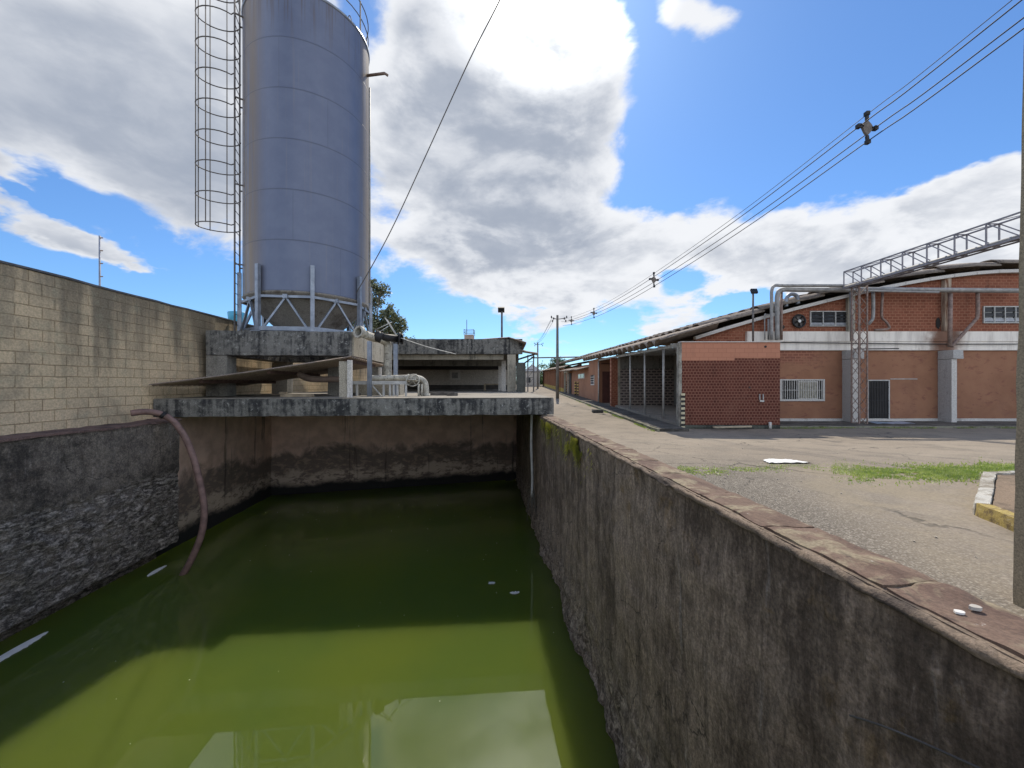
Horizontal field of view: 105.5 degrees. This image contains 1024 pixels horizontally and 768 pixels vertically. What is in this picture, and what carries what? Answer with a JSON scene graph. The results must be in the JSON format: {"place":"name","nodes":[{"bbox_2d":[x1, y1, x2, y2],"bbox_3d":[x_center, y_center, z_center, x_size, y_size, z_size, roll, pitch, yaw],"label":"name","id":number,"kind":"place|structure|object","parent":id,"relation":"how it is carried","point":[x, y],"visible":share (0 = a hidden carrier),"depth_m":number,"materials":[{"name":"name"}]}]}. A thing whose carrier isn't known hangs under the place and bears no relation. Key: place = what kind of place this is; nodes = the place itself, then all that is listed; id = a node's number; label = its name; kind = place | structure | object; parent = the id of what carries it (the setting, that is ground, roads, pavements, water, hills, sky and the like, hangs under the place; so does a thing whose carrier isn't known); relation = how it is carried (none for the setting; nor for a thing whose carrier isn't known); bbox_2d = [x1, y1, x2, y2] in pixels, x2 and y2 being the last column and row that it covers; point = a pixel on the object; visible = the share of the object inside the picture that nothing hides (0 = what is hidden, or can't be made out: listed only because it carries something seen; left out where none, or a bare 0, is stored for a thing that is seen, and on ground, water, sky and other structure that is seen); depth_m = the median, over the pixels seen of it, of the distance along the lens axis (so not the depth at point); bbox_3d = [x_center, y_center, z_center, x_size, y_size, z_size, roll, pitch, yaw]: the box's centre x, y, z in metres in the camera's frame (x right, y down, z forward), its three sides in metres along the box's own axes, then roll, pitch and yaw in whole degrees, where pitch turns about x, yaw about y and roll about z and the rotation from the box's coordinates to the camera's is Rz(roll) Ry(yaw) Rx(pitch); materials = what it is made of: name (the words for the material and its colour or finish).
{"place":"outdoors","nodes":[
{"label":"outdoors","id":0,"kind":"place"},
{"bbox_2d":[0,479,618,767],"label":"water","id":1,"kind":"structure","parent":0,"point":[363,677],"depth_m":5.94,"materials":[{"name":"green liquid"}]},
{"bbox_2d":[0,632,47,661],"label":"foam streak","id":2,"kind":"object","parent":1,"relation":"on","point":[17,649],"visible":1,"depth_m":6.05,"materials":[{"name":"white liquid"}]},
{"bbox_2d":[147,565,166,576],"bbox_3d":[-7.798,4.098,8.542,0.120,0.012,0.498,0,0,0],"label":"foam streak","id":3,"kind":"object","parent":1,"relation":"on","point":[155,571],"visible":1,"depth_m":8.54,"materials":[{"name":"white liquid"}]},
{"bbox_2d":[353,384,403,394],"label":"pump plinth","id":4,"kind":"structure","parent":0,"point":[362,389],"depth_m":12.20,"materials":[{"name":"concrete"}]},
{"bbox_2d":[0,0,1023,372],"label":"sky","id":5,"kind":"structure","parent":0,"point":[581,148],"materials":[{"name":"blue"}]},
{"bbox_2d":[559,392,688,431],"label":"sidewalk","id":6,"kind":"structure","parent":0,"point":[662,426],"depth_m":22.05,"materials":[{"name":"grey concrete"}]},
{"bbox_2d":[525,385,1023,616],"bbox_3d":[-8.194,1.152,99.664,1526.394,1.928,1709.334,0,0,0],"label":"ground","id":7,"kind":"structure","parent":0,"point":[890,519],"depth_m":6.56,"materials":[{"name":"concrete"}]},
{"bbox_2d":[0,418,181,641],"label":"tank wall","id":8,"kind":"structure","parent":7,"relation":"on","point":[85,511],"depth_m":6.96,"materials":[{"name":"grey stone"}]},
{"bbox_2d":[130,409,207,575],"bbox_3d":[-7.459,2.525,8.534,1.429,3.980,0.566,0,0,0],"label":"hose","id":9,"kind":"object","parent":8,"relation":"hanging from","point":[177,426],"visible":0.92,"depth_m":8.61,"materials":[{"name":"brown rubber"}]},
{"bbox_2d":[99,236,102,285],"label":"radio mast","id":10,"kind":"object","parent":7,"relation":"on","point":[100,250],"visible":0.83,"depth_m":41.95,"materials":[{"name":"metal"}]},
{"bbox_2d":[0,260,366,435],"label":"block wall","id":11,"kind":"structure","parent":7,"relation":"on","point":[75,353],"depth_m":7.77,"materials":[{"name":"beige brick"}]},
{"bbox_2d":[150,416,271,556],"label":"tank wall","id":12,"kind":"structure","parent":7,"relation":"on","point":[234,455],"depth_m":11.63,"materials":[{"name":"paint"}]},
{"bbox_2d":[227,311,247,320],"bbox_3d":[-19.011,-1.438,27.000,1.200,7.076,1.200,0,0,0],"label":"water tank","id":13,"kind":"object","parent":7,"relation":"on","point":[230,314],"visible":0.2,"depth_m":26.47,"materials":[{"name":"blue plastic"}]},
{"bbox_2d":[351,277,414,338],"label":"eucalyptus tree","id":14,"kind":"object","parent":7,"relation":"on","point":[389,314],"visible":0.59,"depth_m":43.80,"materials":[{"name":"green plant"}]},
{"bbox_2d":[271,415,516,495],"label":"tank wall","id":15,"kind":"structure","parent":7,"relation":"on","point":[313,454],"depth_m":15.40,"materials":[{"name":"paint"}]},
{"bbox_2d":[153,392,553,416],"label":"concrete deck","id":16,"kind":"structure","parent":15,"relation":"on","point":[415,404],"depth_m":9.68,"materials":[{"name":"grey concrete"}]},
{"bbox_2d":[149,356,383,396],"bbox_3d":[-6.490,-0.202,11.447,4.961,1.099,3.738,0,0,-14],"label":"canopy","id":17,"kind":"object","parent":16,"relation":"on","point":[347,365],"visible":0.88,"depth_m":10.21,"materials":[{"name":"concrete"}]},
{"bbox_2d":[296,371,338,381],"bbox_3d":[-5.273,-0.199,10.804,1.341,0.313,0.180,0,0,-5],"label":"duct pipe","id":18,"kind":"object","parent":17,"relation":"hanging from","point":[304,376],"visible":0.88,"depth_m":10.73,"materials":[{"name":"metal"}]},
{"bbox_2d":[206,330,383,395],"bbox_3d":[-6.655,-0.581,12.927,4.069,1.862,3.958,0,0,-5],"label":"silo pedestal","id":19,"kind":"object","parent":16,"relation":"on","point":[225,350],"visible":0.69,"depth_m":11.01,"materials":[{"name":"concrete"}]},
{"bbox_2d":[237,0,371,332],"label":"silo","id":20,"kind":"object","parent":19,"relation":"on","point":[305,167],"visible":0.89,"depth_m":11.37,"materials":[{"name":"paint"}]},
{"bbox_2d":[195,0,242,330],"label":"caged ladder","id":21,"kind":"object","parent":20,"relation":"attached to","point":[234,117],"visible":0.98,"depth_m":11.80,"materials":[{"name":"metal"}]},
{"bbox_2d":[242,0,368,45],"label":"silo railing","id":22,"kind":"object","parent":20,"relation":"attached to","point":[360,19],"visible":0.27,"depth_m":12.68,"materials":[{"name":"metal"}]},
{"bbox_2d":[367,72,387,302],"bbox_3d":[-4.644,-6.657,13.188,0.938,7.695,0.388,0,0,29],"label":"silo downpipe","id":23,"kind":"object","parent":20,"relation":"attached to","point":[377,74],"visible":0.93,"depth_m":13.52,"materials":[{"name":"metal"}]},
{"bbox_2d":[356,0,499,292],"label":"stay cable","id":24,"kind":"object","parent":20,"relation":"attached to","point":[432,140],"visible":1,"depth_m":10.23,"materials":[{"name":"metal"}]},
{"bbox_2d":[279,392,313,396],"bbox_3d":[-5.808,0.281,10.515,0.855,0.143,0.171,0,0,-3],"label":"timber offcut","id":25,"kind":"object","parent":16,"relation":"on","point":[284,394],"visible":0.98,"depth_m":10.46,"materials":[{"name":"grey wood"}]},
{"bbox_2d":[353,326,429,395],"bbox_3d":[-3.634,-0.633,11.618,2.458,2.052,1.301,0,0,0],"label":"pump pipework","id":26,"kind":"object","parent":16,"relation":"on","point":[388,377],"visible":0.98,"depth_m":11.37,"materials":[{"name":"paint"}]},
{"bbox_2d":[376,318,454,353],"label":"loose wires","id":27,"kind":"object","parent":26,"relation":"attached to","point":[402,338],"visible":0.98,"depth_m":11.67,"materials":[{"name":"paint"}]},
{"bbox_2d":[337,392,457,395],"bbox_3d":[-3.313,0.297,11.588,3.384,0.122,0.840,0,0,-7],"label":"deck rubble","id":28,"kind":"object","parent":16,"relation":"on","point":[440,393],"visible":0.59,"depth_m":11.61,"materials":[{"name":"grey concrete"}]},
{"bbox_2d":[322,337,537,391],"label":"open shed","id":29,"kind":"structure","parent":7,"relation":"on","point":[472,365],"depth_m":17.55,"materials":[{"name":"grey concrete"}]},
{"bbox_2d":[464,320,474,338],"bbox_3d":[-2.663,-2.947,24.302,0.629,2.106,0.627,0,0,0],"label":"roof vent box","id":30,"kind":"object","parent":29,"relation":"on","point":[470,336],"visible":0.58,"depth_m":24.00,"materials":[{"name":"metal"}]},
{"bbox_2d":[498,307,504,336],"bbox_3d":[-0.498,-2.790,18.000,0.300,1.540,0.220,0,0,0],"label":"floodlight","id":31,"kind":"object","parent":29,"relation":"on","point":[501,310],"visible":0.83,"depth_m":17.96,"materials":[{"name":"metal"}]},
{"bbox_2d":[526,364,541,385],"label":"building","id":32,"kind":"structure","parent":7,"relation":"on","point":[531,375],"depth_m":90.00,"materials":[{"name":"beige paint"}]},
{"bbox_2d":[534,342,542,388],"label":"utility pole","id":33,"kind":"object","parent":7,"relation":"on","point":[537,367],"visible":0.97,"depth_m":73.89,"materials":[{"name":"grey concrete"}]},
{"bbox_2d":[535,365,542,384],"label":"tree","id":34,"kind":"object","parent":7,"relation":"on","point":[541,380],"visible":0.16,"depth_m":111.56,"materials":[{"name":"green plant"}]},
{"bbox_2d":[539,363,548,384],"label":"tree","id":35,"kind":"object","parent":7,"relation":"on","point":[543,365],"visible":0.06,"depth_m":125.60,"materials":[{"name":"green plant"}]},
{"bbox_2d":[527,355,578,391],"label":"overhead pipe","id":36,"kind":"object","parent":7,"relation":"on","point":[533,368],"visible":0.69,"depth_m":59.94,"materials":[{"name":"metal"}]},
{"bbox_2d":[541,356,571,372],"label":"tree","id":37,"kind":"object","parent":7,"relation":"on","point":[552,364],"visible":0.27,"depth_m":97.67,"materials":[{"name":"green plant"}]},
{"bbox_2d":[551,315,566,398],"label":"utility pole","id":38,"kind":"object","parent":7,"relation":"on","point":[557,356],"visible":0.97,"depth_m":41.88,"materials":[{"name":"grey concrete"}]},
{"bbox_2d":[565,0,1011,318],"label":"power cable","id":39,"kind":"object","parent":38,"relation":"attached to","point":[843,132],"visible":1,"depth_m":10.36,"materials":[{"name":"black rubber"}]},
{"bbox_2d":[649,272,658,287],"bbox_3d":[7.906,-5.810,21.700,0.530,0.840,0.100,0,0,0],"label":"cable spacer","id":40,"kind":"object","parent":39,"relation":"attached to","point":[654,279],"visible":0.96,"depth_m":21.67,"materials":[{"name":"black metal"}]},
{"bbox_2d":[855,111,878,144],"bbox_3d":[9.298,-6.710,10.200,0.530,0.840,0.100,0,0,0],"label":"cable spacer","id":41,"kind":"object","parent":39,"relation":"attached to","point":[867,127],"visible":0.96,"depth_m":10.17,"materials":[{"name":"grey plastic"}]},
{"bbox_2d":[562,0,1021,321],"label":"power cable","id":42,"kind":"object","parent":38,"relation":"attached to","point":[849,133],"visible":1,"depth_m":9.91,"materials":[{"name":"black rubber"}]},
{"bbox_2d":[563,28,1023,325],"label":"power cable","id":43,"kind":"object","parent":38,"relation":"attached to","point":[853,151],"visible":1,"depth_m":10.08,"materials":[{"name":"black rubber"}]},
{"bbox_2d":[574,17,1023,320],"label":"power cable","id":44,"kind":"object","parent":38,"relation":"attached to","point":[854,142],"visible":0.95,"depth_m":10.07,"materials":[{"name":"black rubber"}]},
{"bbox_2d":[541,360,590,391],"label":"warehouse","id":45,"kind":"structure","parent":7,"relation":"on","point":[549,377],"depth_m":69.50,"materials":[{"name":"brick"}]},
{"bbox_2d":[559,365,588,398],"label":"workshop","id":46,"kind":"structure","parent":7,"relation":"on","point":[579,375],"depth_m":46.37,"materials":[{"name":"brick"}]},
{"bbox_2d":[569,373,570,392],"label":"door","id":47,"kind":"structure","parent":46,"relation":"in","point":[569,373],"depth_m":52.70,"materials":[{"name":"grey metal"}]},
{"bbox_2d":[578,373,584,378],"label":"window","id":48,"kind":"structure","parent":46,"relation":"in","point":[580,376],"depth_m":43.98,"materials":[{"name":"white glass"}]},
{"bbox_2d":[592,409,603,412],"bbox_3d":[5.774,1.827,26.293,0.746,0.254,0.625,0,0,0],"label":"concrete lump","id":49,"kind":"object","parent":7,"relation":"on","point":[597,411],"visible":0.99,"depth_m":26.01,"materials":[{"name":"grey concrete"}]},
{"bbox_2d":[582,319,781,428],"bbox_3d":[9.868,-0.707,29.071,5.564,5.796,21.861,0,0,0],"label":"brick annex","id":50,"kind":"object","parent":7,"relation":"on","point":[698,384],"visible":0.98,"depth_m":18.30,"materials":[{"name":"red brick"}]},
{"bbox_2d":[601,363,609,402],"bbox_3d":[8.775,-0.046,35.545,1.250,3.692,0.090,0,0,0],"label":"red door","id":51,"kind":"structure","parent":50,"relation":"in","point":[605,374],"depth_m":35.54,"materials":[{"name":"brown paint"}]},
{"bbox_2d":[750,289,757,340],"bbox_3d":[11.938,-3.408,19.200,0.300,2.598,0.192,0,0,0],"label":"floodlight","id":52,"kind":"object","parent":50,"relation":"on","point":[753,291],"visible":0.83,"depth_m":19.16,"materials":[{"name":"metal"}]},
{"bbox_2d":[713,425,751,427],"bbox_3d":[10.099,1.962,17.850,1.713,0.107,0.160,0,0,0],"label":"timber board","id":53,"kind":"object","parent":7,"relation":"on","point":[731,426],"visible":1,"depth_m":17.77,"materials":[{"name":"brown wood"}]},
{"bbox_2d":[515,415,1023,767],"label":"tank wall","id":54,"kind":"structure","parent":7,"relation":"on","point":[709,625],"depth_m":2.31,"materials":[{"name":"concrete"}]},
{"bbox_2d":[527,415,536,519],"bbox_3d":[0.544,2.266,10.673,0.265,2.934,0.196,0,0,16],"label":"drain pipe","id":55,"kind":"object","parent":54,"relation":"attached to","point":[531,456],"visible":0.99,"depth_m":10.66,"materials":[{"name":"paint"}]},
{"bbox_2d":[539,420,591,476],"bbox_3d":[0.898,1.210,7.641,0.060,0.680,4.632,0,0,-5],"label":"moss","id":56,"kind":"object","parent":54,"relation":"attached to","point":[574,444],"visible":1,"depth_m":6.39,"materials":[{"name":"green plant"}]},
{"bbox_2d":[849,714,980,767],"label":"thin wire","id":57,"kind":"object","parent":54,"relation":"attached to","point":[922,742],"visible":1,"depth_m":1.36,"materials":[{"name":"metal"}]},
{"bbox_2d":[953,609,964,614],"bbox_3d":[1.561,0.796,1.359,0.031,0.006,0.024,0,0,25],"label":"pebble","id":58,"kind":"object","parent":54,"relation":"on","point":[957,611],"visible":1,"depth_m":1.36,"materials":[{"name":"white stone"}]},
{"bbox_2d":[968,604,982,610],"bbox_3d":[1.642,0.793,1.380,0.038,0.011,0.026,0,0,-21],"label":"pebble","id":59,"kind":"object","parent":54,"relation":"on","point":[974,607],"visible":1,"depth_m":1.38,"materials":[{"name":"stone"}]},
{"bbox_2d":[555,259,1018,421],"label":"factory hall","id":60,"kind":"structure","parent":7,"relation":"on","point":[922,380],"depth_m":21.00,"materials":[{"name":"brick"}]},
{"bbox_2d":[780,379,824,400],"bbox_3d":[15.620,0.330,20.963,2.412,1.177,0.066,0,0,0],"label":"barred window","id":61,"kind":"structure","parent":60,"relation":"in","point":[790,389],"depth_m":20.96,"materials":[{"name":"white paint"}]},
{"bbox_2d":[810,311,846,326],"bbox_3d":[17.092,-3.519,20.983,2.068,0.833,0.065,0,0,0],"label":"louvre window","id":62,"kind":"structure","parent":60,"relation":"in","point":[817,318],"depth_m":20.98,"materials":[{"name":"paint"}]},
{"bbox_2d":[868,380,889,418],"bbox_3d":[19.735,0.815,20.973,1.206,2.090,0.045,0,0,0],"label":"barred door","id":63,"kind":"structure","parent":60,"relation":"in","point":[878,390],"depth_m":20.97,"materials":[{"name":"paint"}]},
{"bbox_2d":[764,284,1018,349],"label":"facade pipes","id":64,"kind":"object","parent":60,"relation":"on","point":[775,323],"visible":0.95,"depth_m":20.40,"materials":[{"name":"metal"}]},
{"bbox_2d":[983,306,1018,322],"bbox_3d":[26.557,-3.734,20.983,2.327,0.919,0.065,0,0,0],"label":"louvre window","id":65,"kind":"structure","parent":60,"relation":"in","point":[991,314],"depth_m":20.98,"materials":[{"name":"paint"}]},
{"bbox_2d":[559,393,1015,431],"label":"kerb","id":66,"kind":"structure","parent":7,"relation":"on","point":[636,422],"depth_m":18.41,"materials":[{"name":"grey concrete"}]},
{"bbox_2d":[763,459,811,462],"bbox_3d":[6.032,1.716,8.727,0.950,0.062,0.648,0,0,0],"label":"plastic sheet","id":67,"kind":"object","parent":7,"relation":"on","point":[780,461],"visible":1,"depth_m":8.58,"materials":[{"name":"white plastic"}]},
{"bbox_2d":[576,400,1015,487],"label":"grass","id":68,"kind":"structure","parent":7,"relation":"on","point":[943,472],"depth_m":7.53,"materials":[{"name":"green plant"}]},
{"bbox_2d":[642,445,981,598],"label":"loose stones","id":69,"kind":"object","parent":7,"relation":"on","point":[798,491],"visible":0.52,"depth_m":6.60,"materials":[{"name":"grey gravel"}]},
{"bbox_2d":[780,421,1016,425],"bbox_3d":[28.301,2.075,19.760,31.414,0.170,2.440,0,0,0],"label":"paved apron","id":70,"kind":"object","parent":7,"relation":"on","point":[917,423],"visible":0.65,"depth_m":19.70,"materials":[{"name":"grey concrete"}]},
{"bbox_2d":[851,285,867,423],"bbox_3d":[17.616,-1.322,19.748,1.018,7.270,0.821,0,0,0],"label":"lattice mast","id":71,"kind":"object","parent":70,"relation":"on","point":[859,378],"visible":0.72,"depth_m":19.55,"materials":[{"name":"metal"}]},
{"bbox_2d":[842,212,1019,288],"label":"truss bridge","id":72,"kind":"structure","parent":71,"relation":"on","point":[985,247],"depth_m":15.73,"materials":[{"name":"grey paint"}]},
{"bbox_2d":[870,421,914,423],"bbox_3d":[19.343,1.978,19.875,2.150,0.067,0.850,0,0,0],"label":"metal sheet","id":73,"kind":"object","parent":70,"relation":"on","point":[895,422],"visible":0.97,"depth_m":19.83,"materials":[{"name":"grey metal"}]},
{"bbox_2d":[972,471,1014,531],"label":"kerbed island","id":74,"kind":"structure","parent":7,"relation":"on","point":[994,501],"depth_m":4.99,"materials":[{"name":"brown concrete"}]},
{"bbox_2d":[1013,50,1023,608],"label":"utility pole","id":75,"kind":"object","parent":7,"relation":"on","point":[1018,575],"visible":0.91,"depth_m":2.81,"materials":[{"name":"concrete"}]}
]}

